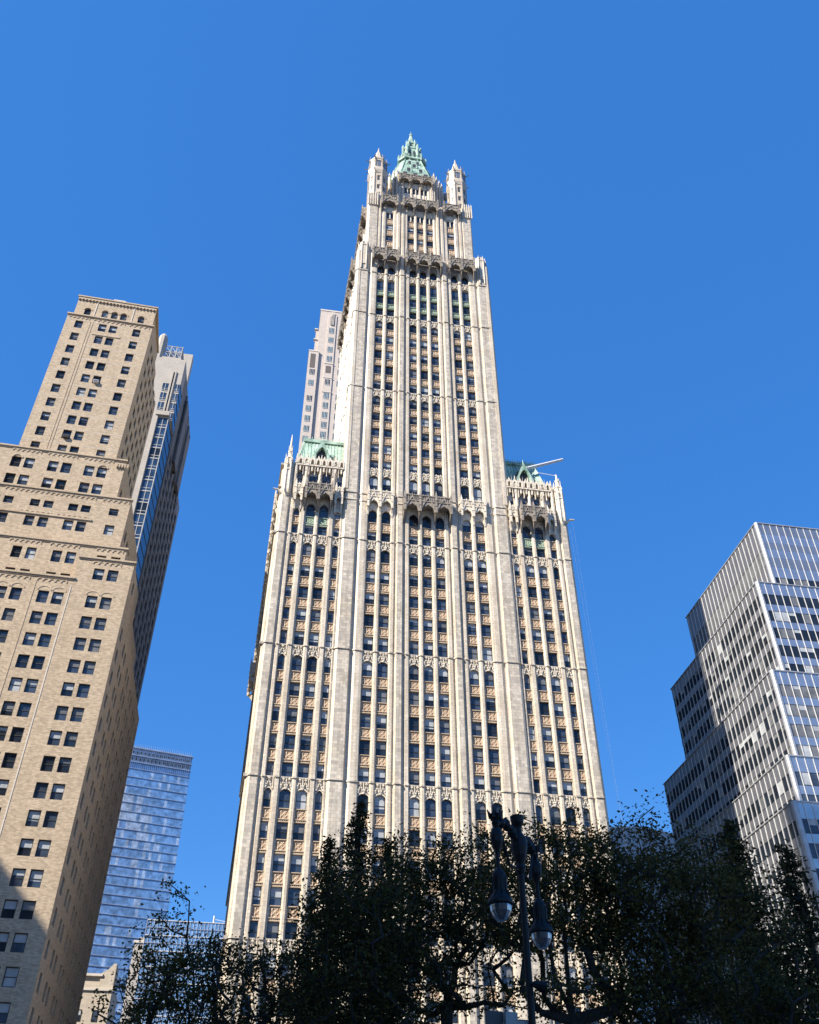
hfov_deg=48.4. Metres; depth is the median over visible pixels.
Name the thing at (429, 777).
window
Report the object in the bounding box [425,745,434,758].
window
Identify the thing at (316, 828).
window
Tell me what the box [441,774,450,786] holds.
window
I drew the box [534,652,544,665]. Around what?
window
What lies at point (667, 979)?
broadleaf tree
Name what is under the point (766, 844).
window
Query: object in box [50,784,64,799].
window
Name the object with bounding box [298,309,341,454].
limestone tower
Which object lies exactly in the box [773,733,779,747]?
window
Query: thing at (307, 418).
window
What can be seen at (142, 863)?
glass skyscraper
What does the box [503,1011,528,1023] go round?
pole sign
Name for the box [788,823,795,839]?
window
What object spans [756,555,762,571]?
window
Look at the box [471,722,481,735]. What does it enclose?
window
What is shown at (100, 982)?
limestone building
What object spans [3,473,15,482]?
window
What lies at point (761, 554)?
window
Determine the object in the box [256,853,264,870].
window
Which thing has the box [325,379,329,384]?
window
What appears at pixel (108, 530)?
window
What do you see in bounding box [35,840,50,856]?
window
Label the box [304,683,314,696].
window
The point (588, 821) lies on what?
window
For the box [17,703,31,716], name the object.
window
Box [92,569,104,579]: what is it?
window
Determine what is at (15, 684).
window
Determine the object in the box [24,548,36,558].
window
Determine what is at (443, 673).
window
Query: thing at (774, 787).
window
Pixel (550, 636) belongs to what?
window
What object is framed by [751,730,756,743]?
window
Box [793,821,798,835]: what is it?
window
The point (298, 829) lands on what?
window
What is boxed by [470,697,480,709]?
window
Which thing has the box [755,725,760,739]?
window
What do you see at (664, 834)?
curved roof building
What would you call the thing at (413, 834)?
window
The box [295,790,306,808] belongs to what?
window
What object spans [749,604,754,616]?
window
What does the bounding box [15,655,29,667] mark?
window
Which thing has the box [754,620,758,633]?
window
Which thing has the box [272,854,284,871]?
window
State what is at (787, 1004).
broadleaf tree
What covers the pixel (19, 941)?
window
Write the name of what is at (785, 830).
window
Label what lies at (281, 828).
window
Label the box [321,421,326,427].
window
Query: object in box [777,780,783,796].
window
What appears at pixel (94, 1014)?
window
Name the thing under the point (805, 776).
window
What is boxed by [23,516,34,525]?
window
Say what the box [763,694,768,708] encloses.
window
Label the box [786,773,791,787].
window
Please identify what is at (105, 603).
window
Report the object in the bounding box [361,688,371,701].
window
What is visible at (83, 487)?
window
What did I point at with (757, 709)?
window
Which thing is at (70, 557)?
window
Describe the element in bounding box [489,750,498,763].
window
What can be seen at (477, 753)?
window
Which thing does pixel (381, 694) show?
window
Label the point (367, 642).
window
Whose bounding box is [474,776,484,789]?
window
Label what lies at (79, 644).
window
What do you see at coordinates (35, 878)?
window
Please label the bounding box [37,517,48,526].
window
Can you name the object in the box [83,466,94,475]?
window
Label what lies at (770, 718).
window
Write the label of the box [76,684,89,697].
window
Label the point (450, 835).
window
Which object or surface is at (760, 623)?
window
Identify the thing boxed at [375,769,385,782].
window
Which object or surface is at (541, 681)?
window
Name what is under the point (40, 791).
window
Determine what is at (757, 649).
window
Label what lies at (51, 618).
window
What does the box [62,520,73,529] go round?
window
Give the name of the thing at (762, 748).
window
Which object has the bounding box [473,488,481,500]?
window
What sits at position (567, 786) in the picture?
window
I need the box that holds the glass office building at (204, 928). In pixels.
[131,916,224,1023]
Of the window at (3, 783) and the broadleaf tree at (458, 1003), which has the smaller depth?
the broadleaf tree at (458, 1003)
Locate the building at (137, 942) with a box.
[120,937,143,1023]
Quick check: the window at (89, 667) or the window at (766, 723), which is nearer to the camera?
the window at (89, 667)
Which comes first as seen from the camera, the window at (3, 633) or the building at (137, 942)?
the window at (3, 633)
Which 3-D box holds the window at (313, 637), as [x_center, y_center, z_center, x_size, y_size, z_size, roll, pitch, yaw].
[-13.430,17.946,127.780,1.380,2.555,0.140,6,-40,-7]
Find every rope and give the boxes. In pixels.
[569,524,623,838]
[573,527,625,841]
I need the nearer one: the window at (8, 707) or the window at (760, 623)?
the window at (8, 707)
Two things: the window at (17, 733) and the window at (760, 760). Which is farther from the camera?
the window at (760, 760)
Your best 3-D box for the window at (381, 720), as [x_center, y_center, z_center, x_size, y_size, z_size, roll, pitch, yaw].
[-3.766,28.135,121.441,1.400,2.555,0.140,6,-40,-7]
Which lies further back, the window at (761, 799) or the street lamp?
the window at (761, 799)
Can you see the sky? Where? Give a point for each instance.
(642, 181)
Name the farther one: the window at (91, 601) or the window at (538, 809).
the window at (91, 601)
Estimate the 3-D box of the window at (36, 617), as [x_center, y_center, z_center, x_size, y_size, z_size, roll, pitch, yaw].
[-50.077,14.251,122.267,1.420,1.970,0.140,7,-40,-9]
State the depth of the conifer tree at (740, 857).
33.86 m
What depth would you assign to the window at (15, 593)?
123.89 m
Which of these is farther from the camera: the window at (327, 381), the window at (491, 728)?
the window at (327, 381)
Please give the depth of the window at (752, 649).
150.01 m
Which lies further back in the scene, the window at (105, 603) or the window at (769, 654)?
the window at (769, 654)
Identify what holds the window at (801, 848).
in the gridded office block at (744, 689)
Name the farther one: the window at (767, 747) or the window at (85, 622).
the window at (767, 747)
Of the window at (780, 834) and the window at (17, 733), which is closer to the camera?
the window at (17, 733)
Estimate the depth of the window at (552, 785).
119.61 m
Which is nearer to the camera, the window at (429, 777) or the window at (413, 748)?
the window at (429, 777)
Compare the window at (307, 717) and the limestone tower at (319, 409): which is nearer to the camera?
the window at (307, 717)
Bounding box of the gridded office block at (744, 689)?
[663,522,818,1023]
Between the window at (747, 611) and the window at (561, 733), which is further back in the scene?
the window at (747, 611)
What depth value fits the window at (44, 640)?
120.48 m
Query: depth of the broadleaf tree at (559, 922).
27.53 m
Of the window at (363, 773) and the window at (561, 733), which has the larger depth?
the window at (561, 733)
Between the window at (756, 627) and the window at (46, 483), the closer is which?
the window at (46, 483)
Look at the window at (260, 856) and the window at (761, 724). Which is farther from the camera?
the window at (761, 724)
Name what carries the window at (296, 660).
in the gothic skyscraper at (419, 661)
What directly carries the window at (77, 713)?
in the brick office tower at (69, 718)
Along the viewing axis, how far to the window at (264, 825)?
110.10 m
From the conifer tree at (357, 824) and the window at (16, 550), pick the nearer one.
the conifer tree at (357, 824)
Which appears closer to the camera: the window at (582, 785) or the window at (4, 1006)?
the window at (4, 1006)
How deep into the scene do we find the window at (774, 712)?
136.10 m
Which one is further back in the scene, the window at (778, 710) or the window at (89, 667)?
the window at (778, 710)
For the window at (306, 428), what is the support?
in the limestone tower at (319, 409)
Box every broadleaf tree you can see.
[77,876,261,1023]
[192,928,336,1023]
[267,844,464,1023]
[351,811,531,1023]
[450,805,660,1023]
[556,788,795,1023]
[677,902,818,1023]
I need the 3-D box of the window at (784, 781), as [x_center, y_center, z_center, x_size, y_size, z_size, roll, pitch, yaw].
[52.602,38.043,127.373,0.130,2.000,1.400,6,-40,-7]
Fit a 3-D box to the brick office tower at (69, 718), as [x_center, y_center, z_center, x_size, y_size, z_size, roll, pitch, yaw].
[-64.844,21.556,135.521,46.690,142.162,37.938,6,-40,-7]
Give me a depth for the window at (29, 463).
142.23 m
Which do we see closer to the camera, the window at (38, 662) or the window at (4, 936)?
the window at (4, 936)
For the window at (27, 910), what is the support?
in the brick office tower at (69, 718)
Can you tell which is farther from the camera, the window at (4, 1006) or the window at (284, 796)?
the window at (284, 796)
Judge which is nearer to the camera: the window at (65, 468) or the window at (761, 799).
the window at (761, 799)
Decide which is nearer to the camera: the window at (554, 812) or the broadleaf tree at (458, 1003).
the broadleaf tree at (458, 1003)
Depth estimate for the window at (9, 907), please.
99.87 m
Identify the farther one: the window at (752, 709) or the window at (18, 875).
the window at (752, 709)
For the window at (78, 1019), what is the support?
in the limestone building at (100, 982)
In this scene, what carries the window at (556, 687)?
in the gothic skyscraper at (419, 661)
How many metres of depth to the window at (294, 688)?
122.52 m
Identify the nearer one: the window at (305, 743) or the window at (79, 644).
the window at (305, 743)
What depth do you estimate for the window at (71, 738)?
112.96 m
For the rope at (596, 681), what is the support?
hanging from the gothic skyscraper at (419, 661)
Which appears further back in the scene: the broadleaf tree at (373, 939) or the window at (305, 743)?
the window at (305, 743)
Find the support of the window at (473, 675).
in the gothic skyscraper at (419, 661)
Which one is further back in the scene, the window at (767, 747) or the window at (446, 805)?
the window at (767, 747)
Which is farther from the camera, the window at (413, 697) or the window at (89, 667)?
the window at (413, 697)
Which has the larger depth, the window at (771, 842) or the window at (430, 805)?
the window at (771, 842)
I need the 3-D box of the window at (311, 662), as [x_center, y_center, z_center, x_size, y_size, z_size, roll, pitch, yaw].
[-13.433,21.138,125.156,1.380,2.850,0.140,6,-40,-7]
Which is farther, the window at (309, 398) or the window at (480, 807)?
the window at (309, 398)
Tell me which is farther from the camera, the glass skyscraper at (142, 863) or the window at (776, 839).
the glass skyscraper at (142, 863)
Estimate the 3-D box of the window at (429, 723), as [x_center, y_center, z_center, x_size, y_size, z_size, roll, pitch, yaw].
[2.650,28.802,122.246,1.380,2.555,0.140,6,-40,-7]
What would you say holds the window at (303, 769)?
in the gothic skyscraper at (419, 661)
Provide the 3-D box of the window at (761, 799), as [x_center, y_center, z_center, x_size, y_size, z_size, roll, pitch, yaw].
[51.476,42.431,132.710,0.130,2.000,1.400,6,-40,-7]
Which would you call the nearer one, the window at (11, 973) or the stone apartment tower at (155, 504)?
the window at (11, 973)
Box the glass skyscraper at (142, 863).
[87,743,192,1023]
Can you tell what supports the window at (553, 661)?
in the gothic skyscraper at (419, 661)
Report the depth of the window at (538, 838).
114.23 m
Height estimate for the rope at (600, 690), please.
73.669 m
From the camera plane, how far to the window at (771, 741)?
136.22 m
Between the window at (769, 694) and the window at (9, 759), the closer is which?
the window at (9, 759)
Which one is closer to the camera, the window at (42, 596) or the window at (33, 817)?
the window at (33, 817)
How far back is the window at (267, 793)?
112.60 m
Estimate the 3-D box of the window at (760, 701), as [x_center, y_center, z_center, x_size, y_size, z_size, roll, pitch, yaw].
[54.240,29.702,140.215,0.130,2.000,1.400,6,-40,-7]
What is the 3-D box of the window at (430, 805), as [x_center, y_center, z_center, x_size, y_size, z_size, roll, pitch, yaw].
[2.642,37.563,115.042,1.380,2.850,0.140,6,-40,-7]
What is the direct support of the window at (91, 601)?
in the brick office tower at (69, 718)
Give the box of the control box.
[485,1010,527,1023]
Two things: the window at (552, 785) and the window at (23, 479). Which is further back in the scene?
the window at (23, 479)
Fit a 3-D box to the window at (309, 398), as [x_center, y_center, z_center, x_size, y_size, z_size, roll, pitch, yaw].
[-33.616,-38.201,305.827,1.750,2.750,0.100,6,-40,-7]
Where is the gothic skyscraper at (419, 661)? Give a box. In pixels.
[213,133,636,1023]
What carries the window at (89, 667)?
in the brick office tower at (69, 718)
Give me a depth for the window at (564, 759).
122.23 m
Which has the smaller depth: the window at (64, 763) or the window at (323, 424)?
the window at (64, 763)
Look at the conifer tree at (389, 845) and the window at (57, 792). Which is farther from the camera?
the window at (57, 792)
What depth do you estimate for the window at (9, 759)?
109.83 m
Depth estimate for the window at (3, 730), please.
111.83 m
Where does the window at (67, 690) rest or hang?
in the brick office tower at (69, 718)
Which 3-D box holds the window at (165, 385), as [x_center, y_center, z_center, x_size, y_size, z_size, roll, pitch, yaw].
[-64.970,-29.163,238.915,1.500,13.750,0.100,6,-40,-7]
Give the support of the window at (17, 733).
in the brick office tower at (69, 718)
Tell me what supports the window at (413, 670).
in the gothic skyscraper at (419, 661)
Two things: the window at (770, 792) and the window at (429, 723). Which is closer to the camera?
the window at (429, 723)
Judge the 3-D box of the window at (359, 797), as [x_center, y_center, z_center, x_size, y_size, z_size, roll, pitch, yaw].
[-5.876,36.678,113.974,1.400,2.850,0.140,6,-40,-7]
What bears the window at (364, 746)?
in the gothic skyscraper at (419, 661)
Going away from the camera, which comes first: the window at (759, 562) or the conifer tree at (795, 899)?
the conifer tree at (795, 899)
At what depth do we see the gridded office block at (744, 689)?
148.75 m
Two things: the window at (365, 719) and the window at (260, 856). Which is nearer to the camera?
the window at (260, 856)
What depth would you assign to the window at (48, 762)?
110.53 m
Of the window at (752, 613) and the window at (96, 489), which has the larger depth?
the window at (752, 613)
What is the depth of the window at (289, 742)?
117.66 m
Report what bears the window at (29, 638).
in the brick office tower at (69, 718)
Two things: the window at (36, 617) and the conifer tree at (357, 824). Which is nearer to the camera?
the conifer tree at (357, 824)
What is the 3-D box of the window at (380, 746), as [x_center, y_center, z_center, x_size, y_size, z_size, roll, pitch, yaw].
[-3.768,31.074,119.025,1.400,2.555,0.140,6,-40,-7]
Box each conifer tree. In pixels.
[240,796,480,1023]
[259,834,410,1023]
[344,832,438,1023]
[705,818,817,1023]
[763,839,818,1023]
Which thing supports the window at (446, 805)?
in the gothic skyscraper at (419, 661)
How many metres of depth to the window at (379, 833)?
111.90 m
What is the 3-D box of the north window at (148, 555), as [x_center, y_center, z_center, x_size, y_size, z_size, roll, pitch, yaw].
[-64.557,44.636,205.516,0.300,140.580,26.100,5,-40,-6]
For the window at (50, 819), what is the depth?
106.55 m
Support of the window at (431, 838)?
in the gothic skyscraper at (419, 661)
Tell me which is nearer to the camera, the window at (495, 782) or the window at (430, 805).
the window at (430, 805)
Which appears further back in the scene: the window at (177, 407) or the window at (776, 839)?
the window at (177, 407)
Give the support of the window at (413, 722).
in the gothic skyscraper at (419, 661)
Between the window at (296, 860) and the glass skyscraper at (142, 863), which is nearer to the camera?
the window at (296, 860)
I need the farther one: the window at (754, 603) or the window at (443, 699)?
the window at (754, 603)
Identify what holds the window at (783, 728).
in the gridded office block at (744, 689)
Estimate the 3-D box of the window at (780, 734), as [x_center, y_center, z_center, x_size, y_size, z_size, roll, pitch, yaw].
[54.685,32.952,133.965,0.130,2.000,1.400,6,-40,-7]
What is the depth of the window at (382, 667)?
126.51 m
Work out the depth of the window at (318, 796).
113.39 m
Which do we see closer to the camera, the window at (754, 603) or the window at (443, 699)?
the window at (443, 699)
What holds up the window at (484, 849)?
in the gothic skyscraper at (419, 661)
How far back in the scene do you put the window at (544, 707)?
126.82 m
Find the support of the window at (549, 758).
in the gothic skyscraper at (419, 661)
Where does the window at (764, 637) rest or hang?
in the gridded office block at (744, 689)
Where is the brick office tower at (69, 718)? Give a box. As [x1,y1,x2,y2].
[0,295,158,1023]
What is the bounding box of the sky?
[0,0,818,922]
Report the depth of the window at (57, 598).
124.73 m
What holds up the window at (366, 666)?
in the gothic skyscraper at (419, 661)
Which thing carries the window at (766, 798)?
in the gridded office block at (744, 689)
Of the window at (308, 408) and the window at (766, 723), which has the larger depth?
the window at (308, 408)
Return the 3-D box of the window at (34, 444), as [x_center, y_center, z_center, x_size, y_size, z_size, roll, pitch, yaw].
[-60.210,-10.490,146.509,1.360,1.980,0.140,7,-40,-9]
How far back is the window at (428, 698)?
124.79 m
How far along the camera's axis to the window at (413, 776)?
117.33 m
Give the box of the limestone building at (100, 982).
[76,964,118,1023]
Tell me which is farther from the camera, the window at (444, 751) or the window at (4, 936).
the window at (444, 751)
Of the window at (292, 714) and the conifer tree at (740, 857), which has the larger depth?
the window at (292, 714)
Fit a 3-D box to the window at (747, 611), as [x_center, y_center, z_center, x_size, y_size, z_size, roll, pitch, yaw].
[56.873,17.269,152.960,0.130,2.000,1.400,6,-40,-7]
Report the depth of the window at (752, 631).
151.00 m
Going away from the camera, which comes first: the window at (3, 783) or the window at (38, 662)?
the window at (3, 783)
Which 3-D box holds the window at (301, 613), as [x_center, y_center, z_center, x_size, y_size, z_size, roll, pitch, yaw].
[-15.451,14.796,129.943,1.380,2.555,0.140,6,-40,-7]
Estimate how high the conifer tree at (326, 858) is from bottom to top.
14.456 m
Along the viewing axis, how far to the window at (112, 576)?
128.70 m
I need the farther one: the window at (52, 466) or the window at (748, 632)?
the window at (748, 632)
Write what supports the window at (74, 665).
in the brick office tower at (69, 718)
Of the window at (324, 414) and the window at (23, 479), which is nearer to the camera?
the window at (23, 479)
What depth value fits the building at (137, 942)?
274.86 m
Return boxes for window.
[0,630,8,642]
[0,701,15,715]
[0,726,7,740]
[0,780,9,795]
[0,899,17,918]
[0,932,9,951]
[0,1002,10,1023]
[1,608,15,620]
[1,753,16,768]
[1,967,19,986]
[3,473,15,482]
[8,588,21,599]
[8,678,22,691]
[9,457,21,466]
[9,727,24,742]
[9,868,25,886]
[10,546,21,557]
[10,933,27,952]
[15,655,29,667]
[17,475,28,484]
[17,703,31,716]
[17,839,33,855]
[19,901,35,919]
[22,633,35,645]
[23,458,34,468]
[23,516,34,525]
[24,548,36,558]
[24,679,38,692]
[25,810,41,826]
[27,870,43,887]
[29,611,42,623]
[30,441,39,447]
[31,656,44,669]
[33,783,48,798]
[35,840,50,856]
[36,591,48,602]
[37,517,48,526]
[38,634,51,646]
[40,756,55,771]
[41,478,52,487]
[43,811,58,827]
[44,613,57,625]
[46,461,58,471]
[47,731,61,745]
[50,551,61,561]
[50,592,63,604]
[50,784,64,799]
[54,706,68,720]
[55,480,66,489]
[57,757,71,772]
[60,463,71,472]
[60,683,74,696]
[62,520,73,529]
[63,732,77,746]
[64,552,75,563]
[67,660,80,672]
[70,708,83,721]
[73,638,86,650]
[75,522,85,531]
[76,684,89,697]
[77,1009,81,1020]
[78,483,89,492]
[79,617,91,628]
[82,661,95,674]
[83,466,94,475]
[85,596,97,607]
[88,639,101,651]
[91,484,102,494]
[91,1010,96,1021]
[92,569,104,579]
[93,618,106,630]
[96,468,106,477]
[99,598,111,609]
[103,525,114,534]
[106,571,118,581]
[133,455,176,696]
[157,382,168,409]
[169,384,179,420]
[172,385,181,431]
[242,188,615,1023]
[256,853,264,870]
[259,821,267,837]
[263,788,270,806]
[266,761,273,775]
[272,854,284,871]
[275,823,287,838]
[278,789,290,807]
[281,762,292,776]
[284,735,295,749]
[286,708,297,721]
[289,682,299,695]
[291,656,301,670]
[292,824,304,839]
[294,631,304,644]
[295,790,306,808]
[296,609,306,620]
[298,764,308,777]
[300,736,311,750]
[302,709,312,722]
[303,425,308,431]
[304,415,309,421]
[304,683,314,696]
[305,405,310,410]
[306,395,311,400]
[306,657,316,671]
[308,632,318,645]
[310,610,320,621]
[312,824,320,840]
[314,792,322,809]
[320,431,325,437]
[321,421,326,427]
[322,412,326,417]
[323,393,328,398]
[323,402,327,408]
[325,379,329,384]
[357,794,367,812]
[358,768,368,781]
[359,740,369,754]
[360,713,370,727]
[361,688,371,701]
[362,661,371,676]
[363,637,372,650]
[373,828,384,844]
[374,795,384,813]
[375,741,385,755]
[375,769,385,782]
[376,715,386,728]
[377,663,387,677]
[377,689,386,702]
[409,665,418,679]
[409,692,418,704]
[409,717,418,730]
[409,744,418,757]
[409,771,419,784]
[409,798,419,815]
[409,830,419,846]
[424,666,433,681]
[424,693,433,706]
[424,718,434,732]
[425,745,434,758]
[425,772,434,785]
[425,799,435,816]
[426,832,436,847]
[439,668,447,682]
[439,694,448,707]
[440,720,449,733]
[440,746,450,760]
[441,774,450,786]
[442,800,451,817]
[442,832,452,848]
[468,646,477,659]
[469,670,478,684]
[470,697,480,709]
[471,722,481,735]
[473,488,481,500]
[473,748,483,762]
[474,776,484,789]
[475,802,486,820]
[477,835,487,850]
[483,648,492,660]
[484,671,493,686]
[486,698,495,710]
[487,723,497,736]
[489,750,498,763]
[490,777,500,790]
[492,803,502,817]
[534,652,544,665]
[536,806,542,823]
[537,676,546,690]
[538,838,545,853]
[539,702,549,715]
[542,728,551,740]
[544,753,554,767]
[546,631,554,641]
[547,781,557,794]
[548,653,557,666]
[550,807,560,824]
[551,677,560,691]
[554,704,563,716]
[557,729,566,741]
[559,755,569,768]
[562,782,572,795]
[565,808,576,825]
[580,783,586,795]
[583,809,590,826]
[665,559,818,1023]
[745,609,750,620]
[746,630,750,642]
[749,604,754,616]
[750,625,754,637]
[750,706,755,720]
[751,646,755,659]
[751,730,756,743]
[753,599,757,611]
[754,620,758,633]
[754,642,759,654]
[754,702,760,716]
[755,664,760,676]
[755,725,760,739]
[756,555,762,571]
[756,749,762,763]
[757,616,762,628]
[758,638,763,650]
[758,698,764,712]
[759,660,764,671]
[759,721,765,735]
[759,796,765,810]
[760,551,765,566]
[760,745,766,759]
[762,633,767,645]
[763,655,768,667]
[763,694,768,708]
[764,717,769,731]
[764,792,769,806]
[764,842,770,857]
[765,741,770,755]
[767,651,772,663]
[767,690,772,703]
[768,713,773,727]
[768,788,774,803]
[769,738,774,751]
[769,838,775,854]
[772,709,778,723]
[772,784,778,799]
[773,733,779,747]
[774,835,779,848]
[777,706,781,718]
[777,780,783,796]
[778,729,783,743]
[778,831,785,846]
[782,726,786,739]
[782,776,788,792]
[783,827,790,843]
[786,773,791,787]
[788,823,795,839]
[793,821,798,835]
[795,847,801,862]
[800,845,805,860]
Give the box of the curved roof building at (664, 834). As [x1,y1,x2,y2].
[610,826,675,1023]
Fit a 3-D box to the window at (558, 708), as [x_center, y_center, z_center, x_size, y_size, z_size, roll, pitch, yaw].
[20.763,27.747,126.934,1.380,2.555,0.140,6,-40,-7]
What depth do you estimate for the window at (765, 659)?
145.82 m
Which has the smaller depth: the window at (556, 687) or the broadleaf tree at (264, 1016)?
the broadleaf tree at (264, 1016)
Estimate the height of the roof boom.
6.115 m
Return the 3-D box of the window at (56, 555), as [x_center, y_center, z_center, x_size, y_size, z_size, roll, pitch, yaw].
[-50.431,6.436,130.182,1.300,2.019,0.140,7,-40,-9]
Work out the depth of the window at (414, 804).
114.89 m
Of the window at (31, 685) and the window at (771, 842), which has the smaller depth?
the window at (31, 685)
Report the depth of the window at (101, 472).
143.93 m
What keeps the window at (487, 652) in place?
in the gothic skyscraper at (419, 661)
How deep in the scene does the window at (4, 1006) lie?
93.92 m
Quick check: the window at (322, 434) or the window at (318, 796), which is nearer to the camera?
the window at (318, 796)
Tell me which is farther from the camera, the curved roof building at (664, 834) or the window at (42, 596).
the curved roof building at (664, 834)
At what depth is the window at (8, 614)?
121.78 m
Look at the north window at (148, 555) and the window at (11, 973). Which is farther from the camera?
the north window at (148, 555)
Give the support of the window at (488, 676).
in the gothic skyscraper at (419, 661)
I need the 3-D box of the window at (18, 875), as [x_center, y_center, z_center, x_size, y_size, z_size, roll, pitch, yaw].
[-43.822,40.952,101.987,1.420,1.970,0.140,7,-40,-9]
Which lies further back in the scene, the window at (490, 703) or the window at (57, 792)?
the window at (490, 703)
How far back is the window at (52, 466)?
142.76 m
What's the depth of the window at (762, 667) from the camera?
146.91 m
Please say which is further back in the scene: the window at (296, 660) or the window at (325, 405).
the window at (325, 405)
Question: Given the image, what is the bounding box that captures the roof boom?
[526,458,562,469]
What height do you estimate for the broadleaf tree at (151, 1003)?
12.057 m
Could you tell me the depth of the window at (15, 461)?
141.91 m
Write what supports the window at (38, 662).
in the brick office tower at (69, 718)
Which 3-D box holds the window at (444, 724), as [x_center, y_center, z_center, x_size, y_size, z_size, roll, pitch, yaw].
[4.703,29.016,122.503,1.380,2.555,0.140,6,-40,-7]
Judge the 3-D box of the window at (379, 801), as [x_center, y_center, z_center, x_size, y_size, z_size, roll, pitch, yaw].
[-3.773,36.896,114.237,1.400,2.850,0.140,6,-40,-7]
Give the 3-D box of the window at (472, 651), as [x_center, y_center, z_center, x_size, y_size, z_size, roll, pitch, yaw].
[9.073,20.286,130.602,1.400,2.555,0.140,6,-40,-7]
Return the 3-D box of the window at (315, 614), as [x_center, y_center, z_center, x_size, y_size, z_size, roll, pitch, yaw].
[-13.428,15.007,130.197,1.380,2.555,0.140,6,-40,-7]
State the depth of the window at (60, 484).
140.89 m
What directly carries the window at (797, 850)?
in the gridded office block at (744, 689)
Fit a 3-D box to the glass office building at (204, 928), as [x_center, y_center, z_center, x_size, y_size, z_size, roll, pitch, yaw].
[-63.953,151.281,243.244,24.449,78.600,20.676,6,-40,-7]
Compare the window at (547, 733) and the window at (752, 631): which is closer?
the window at (547, 733)
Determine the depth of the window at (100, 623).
123.61 m
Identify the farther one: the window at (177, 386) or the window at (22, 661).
the window at (177, 386)
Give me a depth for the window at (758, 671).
147.97 m
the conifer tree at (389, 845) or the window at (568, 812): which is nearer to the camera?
the conifer tree at (389, 845)
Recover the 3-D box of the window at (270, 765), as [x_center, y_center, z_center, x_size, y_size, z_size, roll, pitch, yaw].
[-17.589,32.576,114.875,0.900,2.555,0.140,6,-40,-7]
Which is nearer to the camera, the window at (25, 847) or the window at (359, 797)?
the window at (25, 847)
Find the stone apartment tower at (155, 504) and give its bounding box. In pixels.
[132,334,192,705]
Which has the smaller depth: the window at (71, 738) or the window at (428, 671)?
the window at (71, 738)
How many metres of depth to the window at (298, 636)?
127.56 m
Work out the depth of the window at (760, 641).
147.88 m
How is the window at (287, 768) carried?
in the gothic skyscraper at (419, 661)
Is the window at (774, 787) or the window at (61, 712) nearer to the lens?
the window at (61, 712)
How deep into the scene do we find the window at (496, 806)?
116.69 m
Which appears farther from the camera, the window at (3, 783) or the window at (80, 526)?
the window at (80, 526)
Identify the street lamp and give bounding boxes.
[487,807,553,1023]
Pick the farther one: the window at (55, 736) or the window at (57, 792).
the window at (55, 736)
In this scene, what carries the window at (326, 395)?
in the limestone tower at (319, 409)

